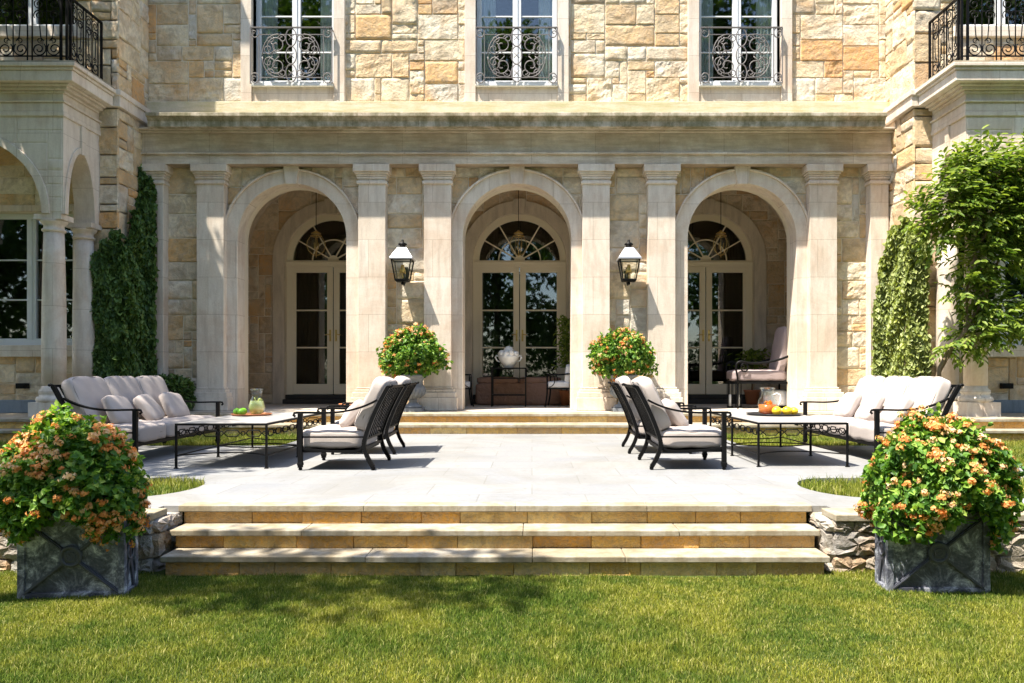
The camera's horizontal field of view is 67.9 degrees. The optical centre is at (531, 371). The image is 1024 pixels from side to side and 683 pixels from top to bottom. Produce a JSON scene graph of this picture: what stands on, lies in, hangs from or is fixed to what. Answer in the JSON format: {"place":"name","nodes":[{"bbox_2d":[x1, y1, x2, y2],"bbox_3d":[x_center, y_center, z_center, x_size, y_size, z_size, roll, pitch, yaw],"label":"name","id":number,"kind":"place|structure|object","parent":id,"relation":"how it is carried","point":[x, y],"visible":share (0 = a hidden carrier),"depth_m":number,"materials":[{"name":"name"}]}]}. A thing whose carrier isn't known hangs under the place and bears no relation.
{"place":"outdoors","nodes":[
{"label":"outdoors","id":0,"kind":"place"},
{"bbox_2d":[158,373,196,409],"bbox_3d":[-7.019,0.453,14.755,1.021,0.881,0.890,0,0,0],"label":"shrub","id":1,"kind":"object","parent":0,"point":[177,383],"visible":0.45,"depth_m":14.65,"materials":[{"name":"green plant"}]},
{"bbox_2d":[4,436,1015,552],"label":"ground","id":2,"kind":"structure","parent":0,"point":[807,517],"depth_m":6.28,"materials":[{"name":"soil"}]},
{"bbox_2d":[0,0,1023,420],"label":"mansion","id":3,"kind":"structure","parent":2,"relation":"on","point":[790,148],"depth_m":15.18,"materials":[{"name":"beige stone"}]},
{"bbox_2d":[15,383,29,388],"bbox_3d":[-9.432,0.258,14.085,0.200,0.100,0.150,0,0,0],"label":"wall box","id":4,"kind":"object","parent":3,"relation":"attached to","point":[22,385],"visible":1,"depth_m":14.02,"materials":[{"name":"black metal"}]},
{"bbox_2d":[0,205,74,356],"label":"window","id":5,"kind":"structure","parent":3,"relation":"in","point":[31,346],"depth_m":14.32,"materials":[{"name":"white paint"}]},
{"bbox_2d":[0,0,78,37],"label":"window","id":6,"kind":"structure","parent":3,"relation":"in","point":[23,29],"depth_m":14.08,"materials":[{"name":"white paint"}]},
{"bbox_2d":[89,164,159,377],"bbox_3d":[-7.747,-1.611,14.581,0.862,4.982,1.475,0,0,0],"label":"ivy","id":7,"kind":"object","parent":3,"relation":"attached to","point":[123,302],"visible":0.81,"depth_m":14.19,"materials":[{"name":"green plant"}]},
{"bbox_2d":[251,0,333,87],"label":"window","id":8,"kind":"structure","parent":3,"relation":"in","point":[266,10],"depth_m":15.47,"materials":[{"name":"white paint"}]},
{"bbox_2d":[282,214,345,403],"bbox_3d":[-4.800,-1.525,18.458,2.280,4.570,0.756,0,0,0],"label":"french door","id":9,"kind":"structure","parent":3,"relation":"in","point":[302,386],"depth_m":18.35,"materials":[{"name":"beige wood"}]},
{"bbox_2d":[307,193,325,256],"bbox_3d":[-4.800,-3.575,16.900,0.382,2.050,0.382,0,0,0],"label":"pendant lantern","id":10,"kind":"object","parent":3,"relation":"hanging from","point":[316,233],"visible":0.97,"depth_m":16.90,"materials":[{"name":"black metal"}]},
{"bbox_2d":[389,240,415,285],"bbox_3d":[-2.540,-2.152,14.988,0.449,0.888,0.584,0,0,0],"label":"wall lantern","id":11,"kind":"object","parent":3,"relation":"attached to","point":[401,253],"depth_m":14.80,"materials":[{"name":"black metal"}]},
{"bbox_2d":[399,374,426,411],"bbox_3d":[-2.300,0.403,14.680,0.577,0.715,0.577,0,0,0],"label":"stone urn","id":12,"kind":"object","parent":3,"relation":"on","point":[419,391],"visible":0.65,"depth_m":14.51,"materials":[{"name":"grey stone"}]},
{"bbox_2d":[376,322,453,377],"bbox_3d":[-2.270,-0.392,14.585,1.544,1.107,1.061,0,0,0],"label":"flowering plant","id":13,"kind":"object","parent":12,"relation":"in","point":[410,350],"visible":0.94,"depth_m":14.37,"materials":[{"name":"green plant"}]},
{"bbox_2d":[465,374,473,406],"bbox_3d":[-1.633,0.285,16.898,0.653,0.957,0.612,0,0,-9],"label":"loggia chair","id":14,"kind":"object","parent":3,"relation":"on","point":[468,384],"visible":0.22,"depth_m":16.65,"materials":[{"name":"black metal"}]},
{"bbox_2d":[491,368,526,406],"bbox_3d":[-0.511,0.331,16.900,0.780,0.858,0.540,0,0,0],"label":"side table","id":15,"kind":"object","parent":3,"relation":"on","point":[492,387],"visible":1,"depth_m":16.64,"materials":[{"name":"black metal"}]},
{"bbox_2d":[495,346,521,367],"bbox_3d":[-0.524,-0.338,16.904,0.478,0.480,0.479,0,0,45],"label":"cachepot","id":16,"kind":"object","parent":15,"relation":"on","point":[508,356],"visible":1,"depth_m":16.76,"materials":[{"name":"white ceramic"}]},
{"bbox_2d":[476,0,557,87],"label":"window","id":17,"kind":"structure","parent":3,"relation":"in","point":[486,9],"depth_m":15.46,"materials":[{"name":"white paint"}]},
{"bbox_2d":[510,190,526,256],"bbox_3d":[-0.300,-3.575,16.900,0.382,2.050,0.382,0,0,0],"label":"pendant lantern","id":18,"kind":"object","parent":3,"relation":"hanging from","point":[518,233],"visible":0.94,"depth_m":16.89,"materials":[{"name":"black metal"}]},
{"bbox_2d":[475,377,561,404],"bbox_3d":[-0.300,0.440,17.650,2.000,0.660,0.620,0,0,0],"label":"settee","id":19,"kind":"object","parent":3,"relation":"on","point":[535,390],"visible":0.77,"depth_m":17.34,"materials":[{"name":"brown fabric"}]},
{"bbox_2d":[473,214,565,403],"bbox_3d":[-0.300,-1.525,18.458,2.280,4.570,0.756,0,0,0],"label":"french door","id":20,"kind":"structure","parent":3,"relation":"in","point":[487,266],"depth_m":18.35,"materials":[{"name":"beige wood"}]},
{"bbox_2d":[544,364,569,406],"bbox_3d":[0.632,0.285,16.898,0.653,0.957,0.612,0,0,9],"label":"loggia chair","id":21,"kind":"object","parent":3,"relation":"on","point":[554,384],"visible":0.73,"depth_m":16.63,"materials":[{"name":"white fabric"}]},
{"bbox_2d":[551,315,569,404],"bbox_3d":[0.815,-0.297,17.398,0.702,2.115,0.824,0,0,41],"label":"potted plant","id":22,"kind":"object","parent":3,"relation":"on","point":[564,343],"visible":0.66,"depth_m":17.33,"materials":[{"name":"green plant"}]},
{"bbox_2d":[609,374,637,411],"bbox_3d":[1.750,0.403,14.680,0.577,0.715,0.577,0,0,0],"label":"stone urn","id":23,"kind":"object","parent":3,"relation":"on","point":[617,407],"visible":0.25,"depth_m":14.53,"materials":[{"name":"grey stone"}]},
{"bbox_2d":[586,326,658,381],"bbox_3d":[1.735,-0.332,14.582,1.429,1.130,1.042,0,0,0],"label":"flowering plant","id":24,"kind":"object","parent":23,"relation":"in","point":[625,351],"visible":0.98,"depth_m":14.37,"materials":[{"name":"green plant"}]},
{"bbox_2d":[616,240,641,285],"bbox_3d":[1.900,-2.152,14.988,0.449,0.888,0.584,0,0,0],"label":"wall lantern","id":25,"kind":"object","parent":3,"relation":"attached to","point":[629,253],"depth_m":14.80,"materials":[{"name":"black metal"}]},
{"bbox_2d":[688,214,752,403],"bbox_3d":[4.200,-1.525,18.458,2.280,4.570,0.756,0,0,0],"label":"french door","id":26,"kind":"structure","parent":3,"relation":"in","point":[737,272],"depth_m":18.35,"materials":[{"name":"beige wood"}]},
{"bbox_2d":[712,230,729,255],"bbox_3d":[4.200,-3.575,16.900,0.382,2.050,0.382,0,0,0],"label":"pendant lantern","id":27,"kind":"object","parent":3,"relation":"hanging from","point":[720,233],"visible":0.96,"depth_m":16.87,"materials":[{"name":"black metal"}]},
{"bbox_2d":[727,379,732,407],"bbox_3d":[4.221,0.412,16.200,0.110,0.696,0.110,0,0,0],"label":"candle lantern","id":28,"kind":"object","parent":3,"relation":"on","point":[729,400],"visible":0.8,"depth_m":16.17,"materials":[{"name":"black metal"}]},
{"bbox_2d":[735,384,741,407],"bbox_3d":[4.402,0.412,16.200,0.110,0.696,0.110,0,0,0],"label":"candle lantern","id":29,"kind":"object","parent":3,"relation":"on","point":[739,397],"visible":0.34,"depth_m":16.16,"materials":[{"name":"black metal"}]},
{"bbox_2d":[699,0,781,87],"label":"window","id":30,"kind":"structure","parent":3,"relation":"in","point":[766,10],"depth_m":15.47,"materials":[{"name":"white paint"}]},
{"bbox_2d":[727,348,770,404],"bbox_3d":[5.165,0.092,17.855,1.090,1.336,1.026,0,0,0],"label":"potted plant","id":31,"kind":"object","parent":3,"relation":"on","point":[751,395],"visible":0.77,"depth_m":17.77,"materials":[{"name":"green plant"}]},
{"bbox_2d":[725,326,787,408],"bbox_3d":[4.796,-0.100,16.100,1.235,1.720,0.840,0,0,0],"label":"lounge chair","id":32,"kind":"object","parent":3,"relation":"on","point":[775,373],"visible":0.98,"depth_m":15.76,"materials":[{"name":"beige fabric"}]},
{"bbox_2d":[763,389,786,407],"bbox_3d":[5.244,0.565,16.200,0.615,0.390,0.615,0,0,0],"label":"ottoman","id":33,"kind":"object","parent":3,"relation":"on","point":[768,395],"visible":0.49,"depth_m":15.94,"materials":[{"name":"white fabric"}]},
{"bbox_2d":[870,215,933,377],"bbox_3d":[6.998,-1.024,14.539,0.594,3.818,1.485,0,0,-13],"label":"ivy","id":34,"kind":"object","parent":3,"relation":"attached to","point":[900,337],"visible":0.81,"depth_m":14.21,"materials":[{"name":"green plant"}]},
{"bbox_2d":[899,125,1023,376],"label":"wisteria","id":35,"kind":"object","parent":3,"relation":"attached to","point":[1002,193],"visible":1,"depth_m":12.70,"materials":[{"name":"green plant"}]},
{"bbox_2d":[953,0,1023,37],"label":"window","id":36,"kind":"structure","parent":3,"relation":"in","point":[992,28],"depth_m":14.08,"materials":[{"name":"white paint"}]},
{"bbox_2d":[957,206,1023,356],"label":"window","id":37,"kind":"structure","parent":3,"relation":"in","point":[1019,351],"depth_m":14.06,"materials":[{"name":"white paint"}]},
{"bbox_2d":[1000,383,1013,388],"bbox_3d":[8.787,0.258,14.085,0.200,0.100,0.150,0,0,0],"label":"wall box","id":38,"kind":"object","parent":3,"relation":"attached to","point":[1006,385],"visible":1,"depth_m":14.02,"materials":[{"name":"black metal"}]},
{"bbox_2d":[0,412,1023,441],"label":"portico steps","id":39,"kind":"structure","parent":2,"relation":"on","point":[1010,426],"depth_m":13.26,"materials":[{"name":"stone"}]},
{"bbox_2d":[0,431,1023,496],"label":"grass","id":40,"kind":"structure","parent":2,"relation":"on","point":[166,486],"depth_m":11.22,"materials":[{"name":"green plant"}]},
{"bbox_2d":[0,434,1023,511],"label":"terrace paving","id":41,"kind":"structure","parent":0,"point":[512,468],"depth_m":8.17,"materials":[{"name":"grey stone"}]},
{"bbox_2d":[48,376,223,451],"bbox_3d":[-5.128,0.565,10.100,1.114,1.030,2.410,0,0,0],"label":"patio sofa","id":42,"kind":"object","parent":41,"relation":"on","point":[84,395],"visible":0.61,"depth_m":9.43,"materials":[{"name":"white fabric"}]},
{"bbox_2d":[101,395,138,423],"bbox_3d":[-5.083,0.479,9.380,0.299,0.395,0.462,0,0,0],"label":"throw pillow","id":43,"kind":"object","parent":42,"relation":"on","point":[114,402],"visible":0.77,"depth_m":9.23,"materials":[{"name":"beige fabric"}]},
{"bbox_2d":[133,394,164,420],"bbox_3d":[-5.081,0.481,10.080,0.316,0.378,0.449,0,0,-9],"label":"throw pillow","id":44,"kind":"object","parent":42,"relation":"on","point":[149,406],"visible":0.87,"depth_m":9.92,"materials":[{"name":"beige fabric"}]},
{"bbox_2d":[158,392,189,416],"bbox_3d":[-5.082,0.479,10.800,0.292,0.393,0.448,0,0,9],"label":"throw pillow","id":45,"kind":"object","parent":42,"relation":"on","point":[173,404],"visible":0.91,"depth_m":10.66,"materials":[{"name":"beige fabric"}]},
{"bbox_2d":[174,412,320,468],"bbox_3d":[-3.475,0.825,9.660,1.050,0.511,2.360,0,0,0],"label":"coffee table","id":46,"kind":"object","parent":41,"relation":"on","point":[253,421],"visible":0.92,"depth_m":8.92,"materials":[{"name":"black metal"}]},
{"bbox_2d":[231,412,271,415],"bbox_3d":[-3.680,0.556,9.980,0.518,0.024,0.518,0,0,0],"label":"tray","id":47,"kind":"object","parent":46,"relation":"on","point":[251,414],"visible":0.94,"depth_m":9.79,"materials":[{"name":"brown wood"}]},
{"bbox_2d":[237,408,244,413],"bbox_3d":[-3.753,0.514,9.822,0.090,0.090,0.109,0,0,38],"label":"lime","id":48,"kind":"object","parent":47,"relation":"on","point":[241,411],"visible":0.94,"depth_m":9.79,"materials":[{"name":"green food"}]},
{"bbox_2d":[249,389,264,413],"bbox_3d":[-3.640,0.391,10.050,0.215,0.336,0.215,0,0,0],"label":"pitcher","id":49,"kind":"object","parent":47,"relation":"on","point":[256,407],"visible":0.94,"depth_m":9.98,"materials":[{"name":"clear glass"}]},
{"bbox_2d":[292,376,406,469],"bbox_3d":[-2.077,0.565,8.820,1.114,1.029,1.000,0,0,0],"label":"patio armchair","id":50,"kind":"object","parent":41,"relation":"on","point":[362,433],"visible":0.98,"depth_m":8.39,"materials":[{"name":"white fabric"}]},
{"bbox_2d":[339,399,362,426],"bbox_3d":[-2.091,0.496,8.880,0.316,0.356,0.422,0,0,-12],"label":"throw pillow","id":51,"kind":"object","parent":50,"relation":"on","point":[347,419],"visible":0.65,"depth_m":8.68,"materials":[{"name":"beige fabric"}]},
{"bbox_2d":[327,376,418,454],"bbox_3d":[-2.152,0.565,10.408,1.114,1.029,1.000,0,0,-2],"label":"patio armchair","id":52,"kind":"object","parent":41,"relation":"on","point":[394,419],"visible":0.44,"depth_m":10.17,"materials":[{"name":"black metal"}]},
{"bbox_2d":[608,376,695,453],"bbox_3d":[1.632,0.565,10.490,1.114,1.029,1.000,0,0,2],"label":"patio armchair","id":53,"kind":"object","parent":41,"relation":"on","point":[635,427],"visible":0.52,"depth_m":10.08,"materials":[{"name":"black metal"}]},
{"bbox_2d":[622,376,731,469],"bbox_3d":[1.652,0.565,8.860,1.114,1.029,1.000,0,0,0],"label":"patio armchair","id":54,"kind":"object","parent":41,"relation":"on","point":[704,438],"visible":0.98,"depth_m":8.43,"materials":[{"name":"white fabric"}]},
{"bbox_2d":[661,398,688,425],"bbox_3d":[1.667,0.497,8.920,0.304,0.364,0.432,0,0,0],"label":"throw pillow","id":55,"kind":"object","parent":54,"relation":"on","point":[676,418],"visible":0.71,"depth_m":8.73,"materials":[{"name":"beige fabric"}]},
{"bbox_2d":[710,411,849,466],"bbox_3d":[3.080,0.825,9.800,1.050,0.511,2.360,0,0,0],"label":"coffee table","id":56,"kind":"object","parent":41,"relation":"on","point":[801,420],"visible":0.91,"depth_m":9.10,"materials":[{"name":"black metal"}]},
{"bbox_2d":[747,412,801,415],"bbox_3d":[3.200,0.556,10.050,0.718,0.024,0.718,0,0,0],"label":"tray","id":57,"kind":"object","parent":56,"relation":"on","point":[761,414],"visible":0.7,"depth_m":9.84,"materials":[{"name":"metal"}]},
{"bbox_2d":[758,393,781,413],"bbox_3d":[3.137,0.384,10.100,0.259,0.351,0.259,0,0,45],"label":"pitcher","id":58,"kind":"object","parent":57,"relation":"on","point":[767,407],"visible":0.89,"depth_m":10.05,"materials":[{"name":"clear glass"}]},
{"bbox_2d":[772,407,781,414],"bbox_3d":[3.173,0.503,9.841,0.141,0.112,0.112,0,0,-25],"label":"lemon","id":59,"kind":"object","parent":57,"relation":"on","point":[776,410],"visible":0.96,"depth_m":9.80,"materials":[{"name":"yellow food"}]},
{"bbox_2d":[782,406,791,414],"bbox_3d":[3.307,0.503,9.860,0.141,0.112,0.112,0,0,-4],"label":"lemon","id":60,"kind":"object","parent":57,"relation":"on","point":[787,410],"visible":0.98,"depth_m":9.82,"materials":[{"name":"yellow food"}]},
{"bbox_2d":[791,407,797,414],"bbox_3d":[3.418,0.509,9.932,0.100,0.100,0.126,0,0,-36],"label":"lemon","id":61,"kind":"object","parent":57,"relation":"on","point":[794,410],"visible":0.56,"depth_m":9.89,"materials":[{"name":"yellow food"}]},
{"bbox_2d":[799,376,963,455],"bbox_3d":[4.528,0.565,10.120,1.114,1.030,2.410,0,0,0],"label":"patio sofa","id":62,"kind":"object","parent":41,"relation":"on","point":[931,391],"visible":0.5,"depth_m":9.44,"materials":[{"name":"white fabric"}]},
{"bbox_2d":[833,392,861,416],"bbox_3d":[4.479,0.480,10.800,0.294,0.388,0.456,0,0,0],"label":"throw pillow","id":63,"kind":"object","parent":62,"relation":"on","point":[848,403],"visible":0.88,"depth_m":10.64,"materials":[{"name":"beige fabric"}]},
{"bbox_2d":[854,394,884,420],"bbox_3d":[4.482,0.481,10.080,0.294,0.396,0.454,0,0,0],"label":"throw pillow","id":64,"kind":"object","parent":62,"relation":"on","point":[870,402],"visible":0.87,"depth_m":9.94,"materials":[{"name":"beige fabric"}]},
{"bbox_2d":[880,396,913,423],"bbox_3d":[4.482,0.478,9.380,0.320,0.377,0.450,0,0,0],"label":"throw pillow","id":65,"kind":"object","parent":62,"relation":"on","point":[899,402],"visible":0.69,"depth_m":9.24,"materials":[{"name":"beige fabric"}]},
{"bbox_2d":[0,568,1023,682],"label":"lawn ground","id":66,"kind":"structure","parent":0,"point":[161,572],"depth_m":4.25,"materials":[{"name":"plant"}]},
{"bbox_2d":[17,510,137,598],"bbox_3d":[-3.110,1.240,5.220,0.714,0.560,0.250,0,0,-5],"label":"lead planter","id":67,"kind":"object","parent":66,"relation":"on","point":[57,559],"visible":0.81,"depth_m":5.12,"materials":[{"name":"grey metal"}]},
{"bbox_2d":[0,400,152,551],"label":"flowering plant","id":68,"kind":"object","parent":67,"relation":"in","point":[79,470],"visible":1,"depth_m":5.04,"materials":[{"name":"green plant"}]},
{"bbox_2d":[0,508,182,572],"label":"retaining wall","id":69,"kind":"structure","parent":66,"relation":"on","point":[156,541],"depth_m":5.78,"materials":[{"name":"beige stone"}]},
{"bbox_2d":[160,502,829,575],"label":"garden steps","id":70,"kind":"structure","parent":66,"relation":"on","point":[619,538],"depth_m":5.91,"materials":[{"name":"stone"}]},
{"bbox_2d":[808,508,1023,572],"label":"retaining wall","id":71,"kind":"structure","parent":66,"relation":"on","point":[845,540],"depth_m":5.75,"materials":[{"name":"beige stone"}]},
{"bbox_2d":[875,508,989,593],"bbox_3d":[2.800,1.240,5.330,0.714,0.560,0.250,0,0,3],"label":"lead planter","id":72,"kind":"object","parent":66,"relation":"on","point":[958,559],"visible":0.77,"depth_m":5.23,"materials":[{"name":"grey metal"}]},
{"bbox_2d":[853,402,1023,554],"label":"flowering plant","id":73,"kind":"object","parent":72,"relation":"in","point":[939,471],"visible":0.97,"depth_m":5.13,"materials":[{"name":"green plant"}]}
]}

